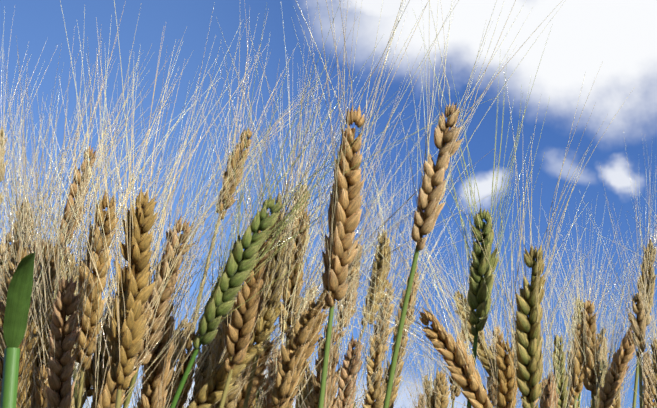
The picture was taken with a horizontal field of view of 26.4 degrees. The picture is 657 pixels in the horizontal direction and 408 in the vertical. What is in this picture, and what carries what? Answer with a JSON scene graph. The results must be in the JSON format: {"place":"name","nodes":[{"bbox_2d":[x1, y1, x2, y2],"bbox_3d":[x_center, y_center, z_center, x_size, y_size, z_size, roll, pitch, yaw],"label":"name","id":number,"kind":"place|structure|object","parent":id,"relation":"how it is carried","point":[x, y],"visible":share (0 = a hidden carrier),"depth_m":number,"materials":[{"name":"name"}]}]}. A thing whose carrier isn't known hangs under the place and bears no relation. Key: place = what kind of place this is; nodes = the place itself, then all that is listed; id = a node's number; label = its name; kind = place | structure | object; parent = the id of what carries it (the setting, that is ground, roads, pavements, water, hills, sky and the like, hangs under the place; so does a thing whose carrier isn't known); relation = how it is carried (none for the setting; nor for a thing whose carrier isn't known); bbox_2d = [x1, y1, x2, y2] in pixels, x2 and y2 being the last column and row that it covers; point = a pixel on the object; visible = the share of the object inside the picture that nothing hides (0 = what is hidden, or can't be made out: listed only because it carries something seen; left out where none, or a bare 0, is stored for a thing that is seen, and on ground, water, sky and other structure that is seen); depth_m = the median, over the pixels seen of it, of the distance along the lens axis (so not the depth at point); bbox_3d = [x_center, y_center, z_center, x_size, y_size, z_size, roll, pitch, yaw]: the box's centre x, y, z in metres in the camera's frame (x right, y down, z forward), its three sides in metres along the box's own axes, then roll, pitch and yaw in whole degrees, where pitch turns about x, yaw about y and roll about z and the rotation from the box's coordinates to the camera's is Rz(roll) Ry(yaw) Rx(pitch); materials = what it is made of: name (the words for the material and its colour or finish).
{"place":"outdoors","nodes":[
{"label":"outdoors","id":0,"kind":"place"},
{"bbox_2d":[0,147,57,242],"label":"ear","id":1,"kind":"object","parent":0,"point":[19,208],"depth_m":1.45},
{"bbox_2d":[0,0,656,407],"label":"sky","id":2,"kind":"structure","parent":0,"point":[621,34],"materials":[{"name":"blue"}]},
{"bbox_2d":[348,324,366,407],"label":"wheat plant","id":3,"kind":"object","parent":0,"point":[358,388],"visible":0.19,"depth_m":2.15,"materials":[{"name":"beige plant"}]},
{"label":"ground","id":4,"kind":"structure","parent":0,"visible":0},
{"bbox_2d":[0,252,34,407],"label":"leaf","id":5,"kind":"object","parent":4,"relation":"on","point":[19,293],"visible":1,"depth_m":0.38,"materials":[{"name":"green plant"}]},
{"bbox_2d":[0,9,55,206],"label":"wheat ear","id":6,"kind":"object","parent":4,"relation":"on","point":[2,136],"visible":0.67,"depth_m":1.13,"materials":[{"name":"beige plant"}]},
{"bbox_2d":[2,152,81,303],"bbox_3d":[-0.153,0.510,0.841,0.284,1.099,0.168,7,-18,-23],"label":"ear","id":7,"kind":"object","parent":4,"relation":"on","point":[22,222],"visible":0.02,"depth_m":0.92},
{"bbox_2d":[0,154,94,407],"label":"ear cluster","id":8,"kind":"object","parent":4,"relation":"on","point":[38,399],"visible":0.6,"depth_m":0.79,"materials":[{"name":"brown plant"}]},
{"bbox_2d":[0,50,103,404],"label":"wheat ear","id":9,"kind":"object","parent":4,"relation":"on","point":[20,254],"visible":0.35,"depth_m":0.81,"materials":[{"name":"beige plant"}]},
{"bbox_2d":[0,36,106,279],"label":"wheat ear","id":10,"kind":"object","parent":4,"relation":"on","point":[20,213],"visible":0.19,"depth_m":0.92,"materials":[{"name":"beige plant"}]},
{"bbox_2d":[0,100,122,407],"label":"wheat ear","id":11,"kind":"object","parent":4,"relation":"on","point":[72,264],"visible":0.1,"depth_m":1.01,"materials":[{"name":"beige plant"}]},
{"bbox_2d":[0,85,139,284],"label":"ear cluster","id":12,"kind":"object","parent":4,"relation":"on","point":[3,251],"visible":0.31,"depth_m":1.03,"materials":[{"name":"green plant"}]},
{"bbox_2d":[0,171,141,318],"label":"ear cluster","id":13,"kind":"object","parent":4,"relation":"on","point":[65,245],"visible":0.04,"depth_m":0.88,"materials":[{"name":"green plant"}]},
{"bbox_2d":[0,49,146,316],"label":"wheat ear","id":14,"kind":"object","parent":4,"relation":"on","point":[37,203],"visible":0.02,"depth_m":0.89,"materials":[{"name":"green plant"}]},
{"bbox_2d":[0,86,147,299],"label":"ear cluster","id":15,"kind":"object","parent":4,"relation":"on","point":[57,190],"visible":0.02,"depth_m":1.09,"materials":[{"name":"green plant"}]},
{"bbox_2d":[0,80,154,407],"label":"ear cluster","id":16,"kind":"object","parent":4,"relation":"on","point":[60,390],"visible":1,"depth_m":0.75,"materials":[{"name":"brown plant"}]},
{"bbox_2d":[0,71,168,309],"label":"ear","id":17,"kind":"object","parent":4,"relation":"on","point":[43,241],"visible":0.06,"depth_m":0.88,"materials":[{"name":"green plant"}]},
{"bbox_2d":[0,64,174,335],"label":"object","id":18,"kind":"object","parent":4,"relation":"on","point":[52,263],"visible":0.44,"depth_m":0.84,"materials":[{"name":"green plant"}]},
{"bbox_2d":[0,122,176,407],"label":"ear cluster","id":19,"kind":"object","parent":4,"relation":"on","point":[37,363],"visible":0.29,"depth_m":0.83,"materials":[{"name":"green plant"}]},
{"bbox_2d":[71,308,107,407],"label":"wheat plant","id":20,"kind":"object","parent":4,"relation":"on","point":[72,402],"visible":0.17,"depth_m":1.51,"materials":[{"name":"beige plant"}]},
{"bbox_2d":[74,234,123,336],"bbox_3d":[-0.312,0.592,1.383,0.182,1.252,0.245,-2,-17,7],"label":"wheat plant","id":21,"kind":"object","parent":4,"relation":"on","point":[105,291],"visible":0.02,"depth_m":1.60,"materials":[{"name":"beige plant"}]},
{"bbox_2d":[0,142,209,407],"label":"ear cluster","id":22,"kind":"object","parent":4,"relation":"on","point":[22,371],"visible":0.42,"depth_m":0.82,"materials":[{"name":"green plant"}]},
{"bbox_2d":[50,1,193,302],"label":"ear","id":23,"kind":"object","parent":4,"relation":"on","point":[74,187],"visible":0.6,"depth_m":1.01,"materials":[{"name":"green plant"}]},
{"bbox_2d":[44,150,215,396],"bbox_3d":[-0.268,0.524,0.912,0.386,1.114,0.160,-13,-21,37],"label":"ear cluster","id":24,"kind":"object","parent":4,"relation":"on","point":[73,373],"visible":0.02,"depth_m":0.96,"materials":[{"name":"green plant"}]},
{"bbox_2d":[49,1,218,407],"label":"ear","id":25,"kind":"object","parent":4,"relation":"on","point":[96,294],"visible":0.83,"depth_m":0.79},
{"bbox_2d":[36,158,234,407],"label":"ear","id":26,"kind":"object","parent":4,"relation":"on","point":[100,372],"visible":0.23,"depth_m":0.86},
{"bbox_2d":[55,79,261,407],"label":"ear cluster","id":27,"kind":"object","parent":4,"relation":"on","point":[105,396],"visible":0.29,"depth_m":0.79,"materials":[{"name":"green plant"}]},
{"bbox_2d":[90,61,242,405],"bbox_3d":[-0.203,0.486,0.816,0.158,1.133,0.343,13,-21,-36],"label":"ear cluster","id":28,"kind":"object","parent":4,"relation":"on","point":[136,198],"visible":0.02,"depth_m":0.88,"materials":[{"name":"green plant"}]},
{"bbox_2d":[35,2,309,407],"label":"ear","id":29,"kind":"object","parent":4,"relation":"on","point":[126,331],"visible":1,"depth_m":0.71},
{"bbox_2d":[103,207,249,407],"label":"ear cluster","id":30,"kind":"object","parent":4,"relation":"on","point":[178,340],"visible":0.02,"depth_m":0.87,"materials":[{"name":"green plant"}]},
{"bbox_2d":[68,118,290,407],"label":"ear","id":31,"kind":"object","parent":4,"relation":"on","point":[154,386],"visible":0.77,"depth_m":0.83},
{"bbox_2d":[82,50,282,407],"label":"ear cluster","id":32,"kind":"object","parent":4,"relation":"on","point":[87,381],"visible":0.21,"depth_m":0.87,"materials":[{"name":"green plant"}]},
{"bbox_2d":[129,111,298,407],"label":"ear","id":33,"kind":"object","parent":4,"relation":"on","point":[230,402],"visible":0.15,"depth_m":0.92,"materials":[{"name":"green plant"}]},
{"bbox_2d":[123,2,305,407],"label":"ear","id":34,"kind":"object","parent":4,"relation":"on","point":[166,297],"visible":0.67,"depth_m":0.82,"materials":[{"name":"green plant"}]},
{"bbox_2d":[154,182,282,407],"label":"ear","id":35,"kind":"object","parent":4,"relation":"on","point":[184,397],"visible":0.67,"depth_m":0.97,"materials":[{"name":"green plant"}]},
{"bbox_2d":[134,160,317,407],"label":"ear cluster","id":36,"kind":"object","parent":4,"relation":"on","point":[178,348],"visible":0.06,"depth_m":1.05,"materials":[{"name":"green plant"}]},
{"bbox_2d":[206,219,323,407],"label":"ear","id":37,"kind":"object","parent":4,"relation":"on","point":[253,402],"visible":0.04,"depth_m":1.13,"materials":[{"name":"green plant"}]},
{"bbox_2d":[182,140,349,403],"bbox_3d":[-0.166,0.489,0.841,0.338,1.140,0.280,15,-22,-41],"label":"ear cluster","id":38,"kind":"object","parent":4,"relation":"on","point":[204,374],"visible":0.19,"depth_m":0.99,"materials":[{"name":"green plant"}]},
{"bbox_2d":[191,0,341,343],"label":"ear","id":39,"kind":"object","parent":4,"relation":"on","point":[227,174],"visible":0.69,"depth_m":1.18,"materials":[{"name":"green plant"}]},
{"bbox_2d":[206,6,349,407],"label":"ear","id":40,"kind":"object","parent":4,"relation":"on","point":[275,300],"visible":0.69,"depth_m":0.87,"materials":[{"name":"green plant"}]},
{"bbox_2d":[209,221,360,407],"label":"ear","id":41,"kind":"object","parent":4,"relation":"on","point":[267,399],"visible":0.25,"depth_m":1.02,"materials":[{"name":"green plant"}]},
{"bbox_2d":[195,31,384,407],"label":"ear cluster","id":42,"kind":"object","parent":4,"relation":"on","point":[240,335],"visible":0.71,"depth_m":0.82,"materials":[{"name":"brown plant"}]},
{"bbox_2d":[255,311,328,407],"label":"wheat plant","id":43,"kind":"object","parent":4,"relation":"on","point":[258,398],"visible":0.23,"depth_m":1.55,"materials":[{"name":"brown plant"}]},
{"bbox_2d":[274,253,316,406],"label":"wheat plant","id":44,"kind":"object","parent":4,"relation":"on","point":[283,341],"visible":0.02,"depth_m":1.53,"materials":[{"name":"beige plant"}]},
{"bbox_2d":[187,107,409,407],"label":"ear cluster","id":45,"kind":"object","parent":4,"relation":"on","point":[209,394],"visible":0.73,"depth_m":0.87,"materials":[{"name":"beige plant"}]},
{"bbox_2d":[218,234,381,407],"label":"ear","id":46,"kind":"object","parent":4,"relation":"on","point":[304,392],"visible":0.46,"depth_m":1.14,"materials":[{"name":"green plant"}]},
{"bbox_2d":[239,5,407,349],"bbox_3d":[-0.042,0.456,0.850,0.143,1.210,0.268,12,-20,-36],"label":"ear","id":47,"kind":"object","parent":4,"relation":"on","point":[291,282],"visible":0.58,"depth_m":0.93,"materials":[{"name":"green plant"}]},
{"bbox_2d":[255,72,395,402],"bbox_3d":[-0.037,0.485,1.085,0.223,1.288,0.148,-11,-20,32],"label":"wheat plant","id":48,"kind":"object","parent":4,"relation":"on","point":[306,195],"visible":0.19,"depth_m":1.23,"materials":[{"name":"beige plant"}]},
{"bbox_2d":[170,1,498,407],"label":"wheat ear","id":49,"kind":"object","parent":4,"relation":"on","point":[240,265],"visible":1,"depth_m":0.79,"materials":[{"name":"green plant"}]},
{"bbox_2d":[217,141,452,407],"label":"ear cluster","id":50,"kind":"object","parent":4,"relation":"on","point":[258,383],"visible":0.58,"depth_m":0.94,"materials":[{"name":"beige plant"}]},
{"bbox_2d":[284,206,398,342],"bbox_3d":[-0.014,0.577,1.341,0.346,1.256,0.109,11,-20,-34],"label":"wheat plant","id":51,"kind":"object","parent":4,"relation":"on","point":[316,287],"visible":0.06,"depth_m":1.49,"materials":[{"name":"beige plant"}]},
{"bbox_2d":[235,107,467,407],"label":"ear cluster","id":52,"kind":"object","parent":4,"relation":"on","point":[331,387],"visible":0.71,"depth_m":0.89,"materials":[{"name":"beige plant"}]},
{"bbox_2d":[245,0,458,407],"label":"wheat ear","id":53,"kind":"object","parent":4,"relation":"on","point":[344,214],"visible":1,"depth_m":0.79},
{"bbox_2d":[290,105,414,354],"bbox_3d":[0.004,0.538,1.243,0.234,1.275,0.318,-9,-19,28],"label":"ear","id":54,"kind":"object","parent":4,"relation":"on","point":[344,303],"visible":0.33,"depth_m":1.36},
{"bbox_2d":[281,183,438,407],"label":"ear","id":55,"kind":"object","parent":4,"relation":"on","point":[347,363],"visible":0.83,"depth_m":1.10,"materials":[{"name":"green plant"}]},
{"bbox_2d":[323,118,415,395],"bbox_3d":[-0.064,0.534,1.185,0.366,1.249,0.130,-8,-18,26],"label":"ear","id":56,"kind":"object","parent":4,"relation":"on","point":[385,250],"visible":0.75,"depth_m":1.29},
{"bbox_2d":[354,368,412,407],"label":"wheat plant","id":57,"kind":"object","parent":4,"relation":"on","point":[364,397],"visible":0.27,"depth_m":1.48,"materials":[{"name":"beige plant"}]},
{"bbox_2d":[284,168,495,407],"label":"wheat ear","id":58,"kind":"object","parent":4,"relation":"on","point":[467,378],"visible":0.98,"depth_m":0.84,"materials":[{"name":"brown plant"}]},
{"bbox_2d":[341,224,449,407],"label":"ear","id":59,"kind":"object","parent":4,"relation":"on","point":[374,397],"visible":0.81,"depth_m":1.25},
{"bbox_2d":[272,112,520,407],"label":"ear cluster","id":60,"kind":"object","parent":4,"relation":"on","point":[301,346],"visible":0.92,"depth_m":0.85,"materials":[{"name":"brown plant"}]},
{"bbox_2d":[371,164,432,360],"bbox_3d":[0.093,0.591,1.474,0.315,1.307,0.121,6,-18,-20],"label":"wheat plant","id":61,"kind":"object","parent":4,"relation":"on","point":[384,305],"visible":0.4,"depth_m":1.62,"materials":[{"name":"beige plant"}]},
{"bbox_2d":[359,212,463,407],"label":"ear","id":62,"kind":"object","parent":4,"relation":"on","point":[394,393],"visible":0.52,"depth_m":1.39,"materials":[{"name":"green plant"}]},
{"bbox_2d":[390,334,432,407],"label":"wheat plant","id":63,"kind":"object","parent":4,"relation":"on","point":[416,384],"visible":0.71,"depth_m":1.67,"materials":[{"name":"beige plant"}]},
{"bbox_2d":[394,285,436,407],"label":"wheat plant","id":64,"kind":"object","parent":4,"relation":"on","point":[430,387],"visible":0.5,"depth_m":1.70,"materials":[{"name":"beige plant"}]},
{"bbox_2d":[403,347,435,407],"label":"wheat plant","id":65,"kind":"object","parent":4,"relation":"on","point":[421,404],"visible":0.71,"depth_m":2.47,"materials":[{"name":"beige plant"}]},
{"bbox_2d":[392,143,476,356],"bbox_3d":[0.073,0.554,1.279,0.154,1.273,0.310,0,-16,6],"label":"wheat plant","id":66,"kind":"object","parent":4,"relation":"on","point":[410,302],"visible":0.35,"depth_m":1.39,"materials":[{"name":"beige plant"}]},
{"bbox_2d":[413,346,457,407],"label":"wheat plant","id":67,"kind":"object","parent":4,"relation":"on","point":[432,380],"visible":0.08,"depth_m":2.10,"materials":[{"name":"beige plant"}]},
{"bbox_2d":[373,179,504,383],"bbox_3d":[0.227,0.588,1.320,0.460,1.223,0.147,13,-21,-38],"label":"ear","id":68,"kind":"object","parent":4,"relation":"on","point":[484,358],"visible":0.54,"depth_m":1.40,"materials":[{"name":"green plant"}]},
{"bbox_2d":[432,311,468,407],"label":"wheat plant","id":69,"kind":"object","parent":4,"relation":"on","point":[447,388],"visible":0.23,"depth_m":2.28,"materials":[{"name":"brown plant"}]},
{"bbox_2d":[411,260,515,407],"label":"ear","id":70,"kind":"object","parent":4,"relation":"on","point":[436,400],"visible":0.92,"depth_m":1.35},
{"bbox_2d":[383,0,563,407],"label":"ear","id":71,"kind":"object","parent":4,"relation":"on","point":[432,207],"visible":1,"depth_m":0.82},
{"bbox_2d":[408,204,539,407],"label":"ear","id":72,"kind":"object","parent":4,"relation":"on","point":[507,389],"visible":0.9,"depth_m":0.98,"materials":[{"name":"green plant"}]},
{"bbox_2d":[444,223,507,407],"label":"wheat plant","id":73,"kind":"object","parent":4,"relation":"on","point":[458,392],"visible":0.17,"depth_m":1.75,"materials":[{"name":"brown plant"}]},
{"bbox_2d":[404,16,552,407],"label":"green ear","id":74,"kind":"object","parent":4,"relation":"on","point":[478,299],"visible":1,"depth_m":0.88},
{"bbox_2d":[462,298,511,405],"bbox_3d":[0.278,0.736,1.967,0.249,1.308,0.141,-13,-21,37],"label":"wheat plant","id":75,"kind":"object","parent":4,"relation":"on","point":[491,330],"depth_m":2.15,"materials":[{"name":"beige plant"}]},
{"bbox_2d":[447,331,552,407],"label":"wheat plant","id":76,"kind":"object","parent":4,"relation":"on","point":[489,381],"visible":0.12,"depth_m":1.44,"materials":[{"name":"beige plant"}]},
{"bbox_2d":[455,226,566,404],"bbox_3d":[0.234,0.645,1.555,0.140,1.247,0.251,-4,-17,14],"label":"ear","id":77,"kind":"object","parent":4,"relation":"on","point":[498,338],"visible":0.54,"depth_m":1.64},
{"bbox_2d":[490,246,570,390],"bbox_3d":[0.249,0.673,1.745,0.145,1.303,0.241,-10,-19,30],"label":"wheat plant","id":78,"kind":"object","parent":4,"relation":"on","point":[514,324],"visible":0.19,"depth_m":1.90,"materials":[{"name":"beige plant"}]},
{"bbox_2d":[508,275,560,407],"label":"wheat plant","id":79,"kind":"object","parent":4,"relation":"on","point":[544,359],"visible":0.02,"depth_m":1.86,"materials":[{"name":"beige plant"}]},
{"bbox_2d":[452,61,634,407],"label":"ear","id":80,"kind":"object","parent":4,"relation":"on","point":[529,341],"visible":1,"depth_m":0.83,"materials":[{"name":"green plant"}]},
{"bbox_2d":[507,296,580,407],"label":"ear","id":81,"kind":"object","parent":4,"relation":"on","point":[544,373],"visible":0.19,"depth_m":1.67},
{"bbox_2d":[510,263,591,407],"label":"ear","id":82,"kind":"object","parent":4,"relation":"on","point":[549,396],"visible":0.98,"depth_m":1.28,"materials":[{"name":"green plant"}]},
{"bbox_2d":[505,254,615,407],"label":"ear","id":83,"kind":"object","parent":4,"relation":"on","point":[569,396],"visible":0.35,"depth_m":1.55},
{"bbox_2d":[515,208,607,406],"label":"wheat plant","id":84,"kind":"object","parent":4,"relation":"on","point":[577,302],"visible":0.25,"depth_m":1.73,"materials":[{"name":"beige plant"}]},
{"bbox_2d":[528,225,614,407],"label":"wheat plant","id":85,"kind":"object","parent":4,"relation":"on","point":[562,396],"visible":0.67,"depth_m":1.45,"materials":[{"name":"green plant"}]},
{"bbox_2d":[553,240,626,407],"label":"wheat plant","id":86,"kind":"object","parent":4,"relation":"on","point":[576,369],"visible":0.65,"depth_m":1.47,"materials":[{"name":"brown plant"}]},
{"bbox_2d":[533,194,655,407],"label":"ear","id":87,"kind":"object","parent":4,"relation":"on","point":[587,329],"visible":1,"depth_m":1.31},
{"bbox_2d":[575,270,629,407],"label":"wheat plant","id":88,"kind":"object","parent":4,"relation":"on","point":[602,367],"visible":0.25,"depth_m":1.60,"materials":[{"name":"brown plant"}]},
{"bbox_2d":[566,335,654,407],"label":"wheat plant","id":89,"kind":"object","parent":4,"relation":"on","point":[599,389],"visible":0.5,"depth_m":1.45,"materials":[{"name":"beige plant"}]},
{"bbox_2d":[570,244,655,383],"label":"wheat plant","id":90,"kind":"object","parent":4,"relation":"on","point":[601,339],"visible":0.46,"depth_m":1.85,"materials":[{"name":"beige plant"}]},
{"bbox_2d":[579,167,656,407],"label":"ear edge","id":91,"kind":"object","parent":4,"relation":"on","point":[640,320],"visible":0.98,"depth_m":1.19,"materials":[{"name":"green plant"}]},
{"bbox_2d":[583,194,656,267],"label":"wheat plant","id":92,"kind":"object","parent":4,"relation":"on","point":[636,243],"visible":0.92,"depth_m":1.29,"materials":[{"name":"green plant"}]},
{"bbox_2d":[586,208,656,407],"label":"ear","id":93,"kind":"object","parent":4,"relation":"on","point":[623,355],"visible":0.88,"depth_m":1.31,"materials":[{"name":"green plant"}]},
{"bbox_2d":[587,222,656,407],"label":"ear","id":94,"kind":"object","parent":4,"relation":"on","point":[654,350],"visible":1,"depth_m":1.17,"materials":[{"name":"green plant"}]},
{"bbox_2d":[589,254,656,407],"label":"ear","id":95,"kind":"object","parent":4,"relation":"on","point":[618,404],"visible":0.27,"depth_m":1.46},
{"bbox_2d":[600,264,656,387],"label":"wheat plant","id":96,"kind":"object","parent":4,"relation":"on","point":[646,331],"visible":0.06,"depth_m":1.64,"materials":[{"name":"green plant"}]},
{"bbox_2d":[606,298,654,407],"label":"wheat plant","id":97,"kind":"object","parent":4,"relation":"on","point":[646,394],"visible":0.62,"depth_m":2.13,"materials":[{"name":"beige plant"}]},
{"bbox_2d":[623,131,656,407],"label":"wheat plant","id":98,"kind":"object","parent":4,"relation":"on","point":[649,269],"visible":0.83,"depth_m":1.33,"materials":[{"name":"beige plant"}]},
{"bbox_2d":[647,335,655,407],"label":"wheat plant","id":99,"kind":"object","parent":4,"relation":"on","point":[652,402],"visible":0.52,"depth_m":1.54,"materials":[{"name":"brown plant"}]}
]}

